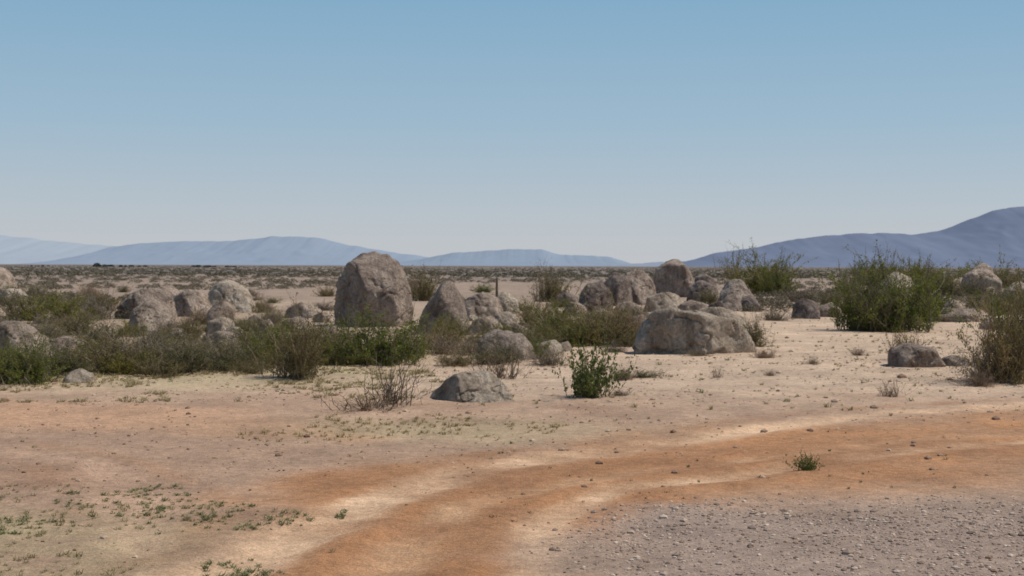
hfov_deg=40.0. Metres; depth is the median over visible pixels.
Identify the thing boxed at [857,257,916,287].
burrobush
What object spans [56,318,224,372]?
dry shrub
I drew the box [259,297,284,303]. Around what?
creosote bush
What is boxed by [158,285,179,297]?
boulder
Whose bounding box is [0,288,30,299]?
boulder
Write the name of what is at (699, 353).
dry shrub
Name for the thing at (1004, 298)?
burrobush
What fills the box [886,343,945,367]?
boulder
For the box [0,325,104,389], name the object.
creosote bush
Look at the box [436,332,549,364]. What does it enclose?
burrobush
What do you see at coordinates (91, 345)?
creosote bush
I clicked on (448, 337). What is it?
burrobush
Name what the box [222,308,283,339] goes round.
burrobush
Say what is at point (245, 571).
weeds
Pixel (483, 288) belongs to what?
creosote bush
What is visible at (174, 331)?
burrobush
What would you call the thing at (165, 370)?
burrobush
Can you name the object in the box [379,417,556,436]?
weeds
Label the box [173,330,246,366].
dry shrub
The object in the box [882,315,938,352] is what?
burrobush
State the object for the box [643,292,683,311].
boulder
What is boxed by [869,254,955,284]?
creosote bush
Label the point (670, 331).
boulder
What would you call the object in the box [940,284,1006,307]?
burrobush
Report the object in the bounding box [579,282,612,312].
boulder
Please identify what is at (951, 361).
boulder
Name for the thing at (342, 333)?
creosote bush
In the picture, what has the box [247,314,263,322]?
boulder
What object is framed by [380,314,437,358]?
creosote bush
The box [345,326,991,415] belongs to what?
dry grass
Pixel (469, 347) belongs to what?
dry shrub
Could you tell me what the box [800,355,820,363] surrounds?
dry shrub
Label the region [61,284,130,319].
dry shrub
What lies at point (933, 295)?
creosote bush
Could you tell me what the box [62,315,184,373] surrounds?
burrobush
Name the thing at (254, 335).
burrobush
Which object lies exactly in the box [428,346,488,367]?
burrobush
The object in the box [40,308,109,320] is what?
dry shrub
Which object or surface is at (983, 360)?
dry shrub
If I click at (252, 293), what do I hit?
dry shrub
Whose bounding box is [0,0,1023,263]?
sky
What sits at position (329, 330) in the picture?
dry shrub
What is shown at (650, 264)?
distant mountains
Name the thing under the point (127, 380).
dry grass
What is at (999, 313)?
creosote bush
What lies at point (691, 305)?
boulder
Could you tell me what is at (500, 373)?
bare shrub
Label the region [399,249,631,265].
distant mountains
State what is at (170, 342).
burrobush
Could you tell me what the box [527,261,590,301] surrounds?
burrobush
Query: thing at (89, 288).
dry shrub
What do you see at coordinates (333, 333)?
burrobush
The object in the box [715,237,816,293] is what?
creosote bush
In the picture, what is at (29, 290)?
burrobush
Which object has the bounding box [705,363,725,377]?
bare shrub
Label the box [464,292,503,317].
boulder
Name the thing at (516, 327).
boulder
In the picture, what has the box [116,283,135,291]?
burrobush
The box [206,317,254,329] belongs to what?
creosote bush
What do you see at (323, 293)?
burrobush
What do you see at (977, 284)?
dry shrub
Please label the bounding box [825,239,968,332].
creosote bush
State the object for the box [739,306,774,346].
burrobush
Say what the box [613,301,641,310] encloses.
boulder
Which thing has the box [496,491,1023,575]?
gravel
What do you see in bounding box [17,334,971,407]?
weeds
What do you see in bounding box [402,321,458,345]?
dry shrub
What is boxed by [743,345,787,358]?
dry shrub
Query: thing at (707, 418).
pebbles
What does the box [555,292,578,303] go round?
boulder
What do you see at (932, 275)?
burrobush
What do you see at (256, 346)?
creosote bush
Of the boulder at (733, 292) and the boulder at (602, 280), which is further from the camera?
the boulder at (602, 280)
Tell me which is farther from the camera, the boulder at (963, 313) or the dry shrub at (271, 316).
the boulder at (963, 313)
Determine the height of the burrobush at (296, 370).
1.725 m
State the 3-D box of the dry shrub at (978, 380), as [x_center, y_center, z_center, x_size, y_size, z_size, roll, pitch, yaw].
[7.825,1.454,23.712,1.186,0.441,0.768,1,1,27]
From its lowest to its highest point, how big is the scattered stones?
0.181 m
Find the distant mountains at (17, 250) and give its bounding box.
[0,235,113,263]
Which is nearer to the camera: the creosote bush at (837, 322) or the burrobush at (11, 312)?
the creosote bush at (837, 322)
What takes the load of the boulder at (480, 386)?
on the ground at (452, 526)
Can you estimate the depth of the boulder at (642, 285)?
73.50 m
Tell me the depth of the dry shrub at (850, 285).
102.42 m
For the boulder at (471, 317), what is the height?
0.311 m
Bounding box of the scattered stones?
[0,314,1020,477]
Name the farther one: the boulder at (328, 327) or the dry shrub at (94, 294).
the dry shrub at (94, 294)
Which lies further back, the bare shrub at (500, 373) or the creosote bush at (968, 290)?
the creosote bush at (968, 290)
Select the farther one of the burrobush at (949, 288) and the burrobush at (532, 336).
the burrobush at (949, 288)
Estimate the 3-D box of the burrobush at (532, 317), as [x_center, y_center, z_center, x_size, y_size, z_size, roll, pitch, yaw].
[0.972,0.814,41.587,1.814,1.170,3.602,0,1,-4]
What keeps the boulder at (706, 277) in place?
on the ground at (452, 526)
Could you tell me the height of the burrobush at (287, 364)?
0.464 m
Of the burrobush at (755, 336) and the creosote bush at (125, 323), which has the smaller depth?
the burrobush at (755, 336)
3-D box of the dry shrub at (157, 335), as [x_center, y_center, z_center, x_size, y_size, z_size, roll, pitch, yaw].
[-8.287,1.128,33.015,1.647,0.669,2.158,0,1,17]
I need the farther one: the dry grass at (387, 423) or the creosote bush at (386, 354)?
the creosote bush at (386, 354)
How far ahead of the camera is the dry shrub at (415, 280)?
91.45 m
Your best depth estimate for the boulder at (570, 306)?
56.42 m
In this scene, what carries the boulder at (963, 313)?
on the ground at (452, 526)
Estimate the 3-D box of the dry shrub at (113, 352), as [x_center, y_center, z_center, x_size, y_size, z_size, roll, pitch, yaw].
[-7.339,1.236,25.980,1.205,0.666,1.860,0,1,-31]
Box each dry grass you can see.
[0,353,514,402]
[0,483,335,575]
[235,411,568,441]
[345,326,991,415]
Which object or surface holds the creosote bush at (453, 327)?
on the ground at (452, 526)
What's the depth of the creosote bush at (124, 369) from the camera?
25.21 m
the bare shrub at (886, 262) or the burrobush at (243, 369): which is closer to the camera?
the burrobush at (243, 369)
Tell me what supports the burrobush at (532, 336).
on the ground at (452, 526)
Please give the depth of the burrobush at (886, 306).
42.78 m
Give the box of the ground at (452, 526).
[0,264,1023,575]
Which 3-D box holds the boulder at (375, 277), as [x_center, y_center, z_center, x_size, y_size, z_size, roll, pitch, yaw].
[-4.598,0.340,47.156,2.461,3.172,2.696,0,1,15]
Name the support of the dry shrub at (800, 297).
on the ground at (452, 526)
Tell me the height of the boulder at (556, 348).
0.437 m
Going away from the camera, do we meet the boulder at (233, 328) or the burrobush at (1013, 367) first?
the burrobush at (1013, 367)
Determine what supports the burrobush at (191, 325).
on the ground at (452, 526)
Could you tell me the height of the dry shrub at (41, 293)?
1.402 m
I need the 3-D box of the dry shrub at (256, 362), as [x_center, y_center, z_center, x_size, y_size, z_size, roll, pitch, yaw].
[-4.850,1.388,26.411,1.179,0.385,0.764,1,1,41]
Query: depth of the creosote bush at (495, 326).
37.33 m
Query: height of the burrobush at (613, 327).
1.692 m
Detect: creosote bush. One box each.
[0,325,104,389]
[0,330,64,382]
[15,284,134,323]
[34,296,63,304]
[50,346,152,374]
[51,337,129,355]
[113,317,153,336]
[133,344,186,373]
[143,330,196,345]
[171,341,221,368]
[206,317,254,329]
[217,326,311,368]
[235,319,326,340]
[243,312,312,362]
[252,317,301,330]
[258,308,290,321]
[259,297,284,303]
[299,328,377,365]
[316,305,395,364]
[317,292,449,366]
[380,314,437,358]
[400,310,484,339]
[469,318,535,335]
[470,284,495,292]
[514,290,609,336]
[518,301,533,310]
[520,324,551,340]
[527,335,581,357]
[529,311,622,346]
[543,298,570,305]
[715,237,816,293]
[750,248,803,295]
[812,250,906,330]
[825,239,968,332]
[827,253,890,284]
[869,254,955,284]
[887,247,991,321]
[939,246,1023,359]
[951,256,997,274]
[957,286,982,296]
[980,305,1004,315]
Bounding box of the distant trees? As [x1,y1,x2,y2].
[30,263,236,266]
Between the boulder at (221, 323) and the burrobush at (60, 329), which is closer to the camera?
the burrobush at (60, 329)
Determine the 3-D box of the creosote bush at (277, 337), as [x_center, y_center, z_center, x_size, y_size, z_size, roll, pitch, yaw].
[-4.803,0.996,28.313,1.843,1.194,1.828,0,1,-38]
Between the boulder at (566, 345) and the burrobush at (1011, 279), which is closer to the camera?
the boulder at (566, 345)
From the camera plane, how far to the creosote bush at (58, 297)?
65.79 m
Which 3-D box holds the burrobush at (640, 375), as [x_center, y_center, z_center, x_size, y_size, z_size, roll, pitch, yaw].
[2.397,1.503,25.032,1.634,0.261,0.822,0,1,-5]
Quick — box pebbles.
[0,348,1023,572]
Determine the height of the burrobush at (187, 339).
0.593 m
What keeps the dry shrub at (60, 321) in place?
on the ground at (452, 526)
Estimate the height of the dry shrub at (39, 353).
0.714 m
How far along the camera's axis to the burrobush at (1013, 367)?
24.19 m
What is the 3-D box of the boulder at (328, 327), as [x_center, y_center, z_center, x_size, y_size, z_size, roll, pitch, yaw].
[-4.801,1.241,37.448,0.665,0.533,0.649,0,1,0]
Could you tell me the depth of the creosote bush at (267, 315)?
48.24 m
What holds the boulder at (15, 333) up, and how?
on the ground at (452, 526)
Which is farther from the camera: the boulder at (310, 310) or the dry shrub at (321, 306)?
the dry shrub at (321, 306)
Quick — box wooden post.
[495,278,497,296]
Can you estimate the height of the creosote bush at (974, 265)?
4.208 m
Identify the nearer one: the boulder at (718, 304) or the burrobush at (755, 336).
the burrobush at (755, 336)
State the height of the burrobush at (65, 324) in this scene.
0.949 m
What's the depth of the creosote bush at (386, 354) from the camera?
28.53 m
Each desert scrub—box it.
[0,265,1023,278]
[1,273,1023,311]
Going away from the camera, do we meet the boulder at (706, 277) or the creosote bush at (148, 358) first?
the creosote bush at (148, 358)
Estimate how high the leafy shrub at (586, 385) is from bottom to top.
1.256 m
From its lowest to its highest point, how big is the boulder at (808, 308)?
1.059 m
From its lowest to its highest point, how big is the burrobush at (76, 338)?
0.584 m
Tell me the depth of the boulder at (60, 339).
30.36 m
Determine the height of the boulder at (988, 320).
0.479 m
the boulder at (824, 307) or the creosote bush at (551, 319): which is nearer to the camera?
the creosote bush at (551, 319)
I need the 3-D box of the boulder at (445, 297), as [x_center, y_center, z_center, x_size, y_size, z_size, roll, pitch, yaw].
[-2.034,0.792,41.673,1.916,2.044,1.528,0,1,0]
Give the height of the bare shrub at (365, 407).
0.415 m
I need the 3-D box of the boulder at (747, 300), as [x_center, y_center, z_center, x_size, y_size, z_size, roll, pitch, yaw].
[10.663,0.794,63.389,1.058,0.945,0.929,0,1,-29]
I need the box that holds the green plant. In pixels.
[783,450,824,470]
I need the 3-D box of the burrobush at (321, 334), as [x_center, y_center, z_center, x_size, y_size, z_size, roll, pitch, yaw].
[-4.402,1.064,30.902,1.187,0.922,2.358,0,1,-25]
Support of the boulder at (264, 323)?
on the ground at (452, 526)
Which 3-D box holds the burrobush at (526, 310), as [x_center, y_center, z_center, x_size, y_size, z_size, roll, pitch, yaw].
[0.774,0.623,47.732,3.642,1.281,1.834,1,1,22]
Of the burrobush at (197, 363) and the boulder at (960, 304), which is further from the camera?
the boulder at (960, 304)
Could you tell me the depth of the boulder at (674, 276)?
90.82 m
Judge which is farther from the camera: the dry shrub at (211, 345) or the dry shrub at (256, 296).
the dry shrub at (256, 296)
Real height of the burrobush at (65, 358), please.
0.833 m
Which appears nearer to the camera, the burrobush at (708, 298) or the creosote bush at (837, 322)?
the creosote bush at (837, 322)
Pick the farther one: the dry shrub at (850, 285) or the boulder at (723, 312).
the dry shrub at (850, 285)
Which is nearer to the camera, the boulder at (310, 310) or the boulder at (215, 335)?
the boulder at (215, 335)
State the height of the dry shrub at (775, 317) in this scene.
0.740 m
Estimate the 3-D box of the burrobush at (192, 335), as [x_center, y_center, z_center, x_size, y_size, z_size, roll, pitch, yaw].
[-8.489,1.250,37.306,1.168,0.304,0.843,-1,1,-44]
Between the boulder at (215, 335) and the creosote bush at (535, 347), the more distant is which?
the boulder at (215, 335)
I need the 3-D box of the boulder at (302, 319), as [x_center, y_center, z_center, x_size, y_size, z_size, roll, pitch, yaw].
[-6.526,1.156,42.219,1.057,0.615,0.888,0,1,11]
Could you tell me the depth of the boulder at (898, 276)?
125.84 m
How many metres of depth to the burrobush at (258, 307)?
59.41 m
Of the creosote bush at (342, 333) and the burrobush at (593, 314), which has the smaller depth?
the creosote bush at (342, 333)
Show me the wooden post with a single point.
(496, 293)
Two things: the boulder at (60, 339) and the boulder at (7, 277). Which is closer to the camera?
the boulder at (60, 339)
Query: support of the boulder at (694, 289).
on the ground at (452, 526)
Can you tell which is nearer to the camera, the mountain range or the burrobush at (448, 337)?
the burrobush at (448, 337)
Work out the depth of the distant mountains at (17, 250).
28497.97 m
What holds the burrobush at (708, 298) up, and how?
on the ground at (452, 526)
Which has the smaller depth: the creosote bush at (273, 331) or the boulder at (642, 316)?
the creosote bush at (273, 331)
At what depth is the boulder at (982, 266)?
153.29 m
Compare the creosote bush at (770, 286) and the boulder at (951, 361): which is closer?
the boulder at (951, 361)
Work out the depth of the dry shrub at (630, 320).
40.27 m
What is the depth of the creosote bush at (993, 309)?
58.12 m
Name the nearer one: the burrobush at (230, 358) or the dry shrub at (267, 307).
the burrobush at (230, 358)
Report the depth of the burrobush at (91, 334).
32.35 m
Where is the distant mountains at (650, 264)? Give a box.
[607,261,683,265]
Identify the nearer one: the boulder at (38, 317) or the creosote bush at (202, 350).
the creosote bush at (202, 350)
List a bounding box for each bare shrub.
[316,385,408,412]
[355,346,442,407]
[465,336,538,379]
[529,255,552,301]
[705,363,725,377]
[711,243,747,282]
[873,238,902,272]
[874,377,917,397]
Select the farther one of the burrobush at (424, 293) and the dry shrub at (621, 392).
the burrobush at (424, 293)
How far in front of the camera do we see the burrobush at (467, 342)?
32.82 m
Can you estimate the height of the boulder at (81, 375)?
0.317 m
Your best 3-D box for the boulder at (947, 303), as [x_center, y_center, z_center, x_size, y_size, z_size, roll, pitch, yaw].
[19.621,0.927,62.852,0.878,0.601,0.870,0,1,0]
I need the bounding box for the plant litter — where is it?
[15,364,1020,536]
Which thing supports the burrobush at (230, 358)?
on the ground at (452, 526)
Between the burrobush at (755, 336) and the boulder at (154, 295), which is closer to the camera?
the burrobush at (755, 336)
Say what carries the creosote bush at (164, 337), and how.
on the ground at (452, 526)
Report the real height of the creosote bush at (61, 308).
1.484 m
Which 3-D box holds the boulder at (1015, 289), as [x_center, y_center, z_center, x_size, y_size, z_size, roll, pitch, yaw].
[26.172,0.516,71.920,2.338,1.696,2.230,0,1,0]
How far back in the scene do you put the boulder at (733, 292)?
63.66 m
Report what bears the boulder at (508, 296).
on the ground at (452, 526)
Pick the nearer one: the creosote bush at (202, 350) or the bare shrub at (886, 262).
the creosote bush at (202, 350)
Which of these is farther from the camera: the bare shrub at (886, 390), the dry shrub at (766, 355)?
the dry shrub at (766, 355)
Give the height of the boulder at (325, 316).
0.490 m
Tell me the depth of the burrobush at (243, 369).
25.48 m
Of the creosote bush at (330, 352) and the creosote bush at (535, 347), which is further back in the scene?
the creosote bush at (535, 347)
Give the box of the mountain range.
[656,206,1023,267]
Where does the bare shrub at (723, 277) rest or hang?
on the ground at (452, 526)
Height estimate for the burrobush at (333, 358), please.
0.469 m
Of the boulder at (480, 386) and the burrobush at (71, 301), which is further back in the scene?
the burrobush at (71, 301)
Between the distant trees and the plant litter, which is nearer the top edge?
the distant trees
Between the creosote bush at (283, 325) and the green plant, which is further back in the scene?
the creosote bush at (283, 325)
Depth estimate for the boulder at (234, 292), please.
59.31 m
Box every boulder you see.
[0,267,16,289]
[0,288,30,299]
[0,320,52,357]
[33,314,56,323]
[49,336,85,355]
[62,368,95,382]
[114,287,177,318]
[128,302,174,332]
[135,323,154,335]
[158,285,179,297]
[173,289,211,316]
[202,330,239,349]
[206,300,235,324]
[206,317,234,334]
[208,279,257,312]
[225,327,241,339]
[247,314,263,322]
[259,319,274,331]
[283,316,312,330]
[284,302,321,317]
[313,312,334,322]
[324,325,339,334]
[334,251,412,326]
[417,280,469,333]
[430,370,514,402]
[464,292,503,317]
[467,316,502,334]
[468,315,476,320]
[476,329,535,359]
[494,311,519,326]
[497,291,519,313]
[502,323,531,333]
[536,340,563,355]
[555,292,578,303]
[560,341,572,350]
[565,302,586,315]
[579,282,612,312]
[594,279,605,283]
[604,272,632,305]
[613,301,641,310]
[625,269,655,304]
[632,308,756,354]
[632,314,646,323]
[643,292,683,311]
[653,259,694,296]
[678,300,708,309]
[686,280,718,300]
[694,273,717,289]
[697,307,752,332]
[708,301,727,308]
[718,279,753,310]
[741,295,759,310]
[791,298,820,318]
[819,302,841,316]
[881,272,913,287]
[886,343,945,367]
[928,308,990,321]
[941,298,962,307]
[942,355,968,366]
[944,302,960,307]
[959,269,1002,291]
[974,263,993,272]
[979,318,1011,329]
[1002,281,1023,299]
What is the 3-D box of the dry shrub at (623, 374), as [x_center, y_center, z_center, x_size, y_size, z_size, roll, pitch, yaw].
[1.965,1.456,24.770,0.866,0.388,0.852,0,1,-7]
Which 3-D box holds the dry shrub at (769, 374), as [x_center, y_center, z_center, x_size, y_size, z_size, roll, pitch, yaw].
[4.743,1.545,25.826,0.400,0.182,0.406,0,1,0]
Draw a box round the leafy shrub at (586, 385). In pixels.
[552,320,640,397]
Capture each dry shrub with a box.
[1,335,72,367]
[9,278,72,301]
[29,316,73,336]
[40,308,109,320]
[48,314,87,326]
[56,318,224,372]
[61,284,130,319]
[68,323,168,351]
[74,282,105,295]
[76,289,112,302]
[88,339,136,372]
[134,324,183,344]
[148,312,191,331]
[173,300,211,324]
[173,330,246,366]
[234,355,274,371]
[248,285,266,296]
[253,294,269,299]
[255,304,290,325]
[256,298,277,311]
[304,298,333,310]
[312,321,350,339]
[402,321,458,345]
[405,267,432,292]
[420,330,480,354]
[437,338,476,354]
[520,345,579,365]
[586,298,656,333]
[593,341,631,352]
[602,362,642,380]
[608,388,638,395]
[614,305,651,316]
[679,345,722,355]
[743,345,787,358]
[748,304,799,321]
[764,368,777,375]
[768,282,831,301]
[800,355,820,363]
[829,268,869,292]
[847,344,869,355]
[930,314,1023,383]
[942,364,1010,386]
[946,270,1003,295]
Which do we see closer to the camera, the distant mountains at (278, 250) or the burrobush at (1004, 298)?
the burrobush at (1004, 298)
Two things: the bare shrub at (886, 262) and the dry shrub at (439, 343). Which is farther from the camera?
the bare shrub at (886, 262)
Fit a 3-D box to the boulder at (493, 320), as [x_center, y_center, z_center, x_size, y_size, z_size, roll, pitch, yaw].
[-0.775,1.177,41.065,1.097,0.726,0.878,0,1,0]
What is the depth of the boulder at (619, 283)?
71.43 m
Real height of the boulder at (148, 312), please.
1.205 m
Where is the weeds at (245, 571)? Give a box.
[0,483,347,575]
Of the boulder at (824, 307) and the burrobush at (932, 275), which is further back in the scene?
the burrobush at (932, 275)
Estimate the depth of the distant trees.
1186.24 m
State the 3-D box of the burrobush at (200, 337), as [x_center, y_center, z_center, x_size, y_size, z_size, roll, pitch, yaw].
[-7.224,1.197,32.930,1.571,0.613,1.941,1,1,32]
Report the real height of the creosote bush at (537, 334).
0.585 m
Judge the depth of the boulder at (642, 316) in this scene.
47.64 m
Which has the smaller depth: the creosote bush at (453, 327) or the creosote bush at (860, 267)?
the creosote bush at (453, 327)
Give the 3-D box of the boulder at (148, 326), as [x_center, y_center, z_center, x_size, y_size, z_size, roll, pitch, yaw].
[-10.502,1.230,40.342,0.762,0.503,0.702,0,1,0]
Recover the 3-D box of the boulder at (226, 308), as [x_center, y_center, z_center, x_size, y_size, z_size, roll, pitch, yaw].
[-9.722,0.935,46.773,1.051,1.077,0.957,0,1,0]
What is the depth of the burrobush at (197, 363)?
25.84 m
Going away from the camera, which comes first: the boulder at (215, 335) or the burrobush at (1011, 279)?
the boulder at (215, 335)
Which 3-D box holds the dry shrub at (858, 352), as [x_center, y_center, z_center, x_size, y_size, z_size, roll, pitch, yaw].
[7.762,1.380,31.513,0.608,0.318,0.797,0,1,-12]
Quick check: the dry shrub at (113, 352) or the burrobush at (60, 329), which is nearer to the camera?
the dry shrub at (113, 352)
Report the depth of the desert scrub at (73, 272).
384.86 m
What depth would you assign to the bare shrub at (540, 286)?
79.74 m
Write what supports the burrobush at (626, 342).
on the ground at (452, 526)
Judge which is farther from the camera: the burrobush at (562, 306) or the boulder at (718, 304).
the burrobush at (562, 306)
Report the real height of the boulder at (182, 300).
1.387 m
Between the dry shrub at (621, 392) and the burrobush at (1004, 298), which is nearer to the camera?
the dry shrub at (621, 392)
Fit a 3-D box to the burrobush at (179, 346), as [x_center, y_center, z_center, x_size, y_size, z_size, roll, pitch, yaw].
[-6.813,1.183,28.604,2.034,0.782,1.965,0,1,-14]
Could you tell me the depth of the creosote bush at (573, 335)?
35.21 m
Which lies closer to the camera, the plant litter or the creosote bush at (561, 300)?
the plant litter
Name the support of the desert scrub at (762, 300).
on the ground at (452, 526)
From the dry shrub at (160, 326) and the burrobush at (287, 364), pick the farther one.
the dry shrub at (160, 326)
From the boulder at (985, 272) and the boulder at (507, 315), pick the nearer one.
the boulder at (507, 315)
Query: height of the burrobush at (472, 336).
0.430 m
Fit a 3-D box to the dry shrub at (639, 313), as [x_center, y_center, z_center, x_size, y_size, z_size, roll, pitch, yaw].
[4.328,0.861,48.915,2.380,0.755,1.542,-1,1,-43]
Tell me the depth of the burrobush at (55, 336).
35.50 m
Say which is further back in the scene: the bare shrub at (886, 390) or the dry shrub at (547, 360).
the dry shrub at (547, 360)
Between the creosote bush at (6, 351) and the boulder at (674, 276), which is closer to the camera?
the creosote bush at (6, 351)
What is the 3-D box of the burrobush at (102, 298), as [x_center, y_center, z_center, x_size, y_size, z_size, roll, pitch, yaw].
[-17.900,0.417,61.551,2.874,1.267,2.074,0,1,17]
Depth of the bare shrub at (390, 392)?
20.08 m
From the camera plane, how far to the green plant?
13.81 m
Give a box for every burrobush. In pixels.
[0,279,91,320]
[21,282,50,294]
[22,330,109,376]
[36,319,74,335]
[45,305,113,335]
[45,326,73,338]
[47,331,94,349]
[62,293,94,309]
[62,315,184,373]
[68,313,139,344]
[75,285,127,310]
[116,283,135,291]
[116,347,206,378]
[120,331,209,347]
[125,318,195,339]
[128,329,227,356]
[134,328,242,373]
[163,330,218,351]
[165,313,209,335]
[170,332,274,372]
[178,326,240,347]
[185,329,205,339]
[198,316,295,352]
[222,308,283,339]
[226,353,270,374]
[240,287,355,380]
[250,298,277,312]
[256,352,335,369]
[298,322,333,346]
[312,285,336,296]
[312,343,373,365]
[315,322,370,349]
[402,263,451,300]
[419,318,464,349]
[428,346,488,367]
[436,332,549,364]
[452,335,477,348]
[463,330,480,342]
[494,293,586,322]
[511,323,567,342]
[516,300,564,330]
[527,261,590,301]
[534,303,628,330]
[542,300,569,307]
[544,283,645,346]
[597,329,637,346]
[619,367,685,378]
[692,285,721,303]
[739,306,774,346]
[804,285,842,306]
[828,269,927,331]
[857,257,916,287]
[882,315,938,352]
[902,261,979,295]
[905,257,944,279]
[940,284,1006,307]
[947,262,1023,385]
[967,272,1023,314]
[990,258,1023,287]
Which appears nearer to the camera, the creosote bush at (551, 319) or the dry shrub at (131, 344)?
the dry shrub at (131, 344)
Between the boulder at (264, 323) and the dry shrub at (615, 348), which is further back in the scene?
the boulder at (264, 323)
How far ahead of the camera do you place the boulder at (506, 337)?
30.19 m
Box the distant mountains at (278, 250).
[22,236,427,264]
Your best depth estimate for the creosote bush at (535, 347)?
30.57 m
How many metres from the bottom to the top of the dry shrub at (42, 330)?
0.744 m
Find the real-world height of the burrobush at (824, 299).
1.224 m
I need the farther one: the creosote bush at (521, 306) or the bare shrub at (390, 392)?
the creosote bush at (521, 306)
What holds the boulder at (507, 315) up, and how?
on the ground at (452, 526)
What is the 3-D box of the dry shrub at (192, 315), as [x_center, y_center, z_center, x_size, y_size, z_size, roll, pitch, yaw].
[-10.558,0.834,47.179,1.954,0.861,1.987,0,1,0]

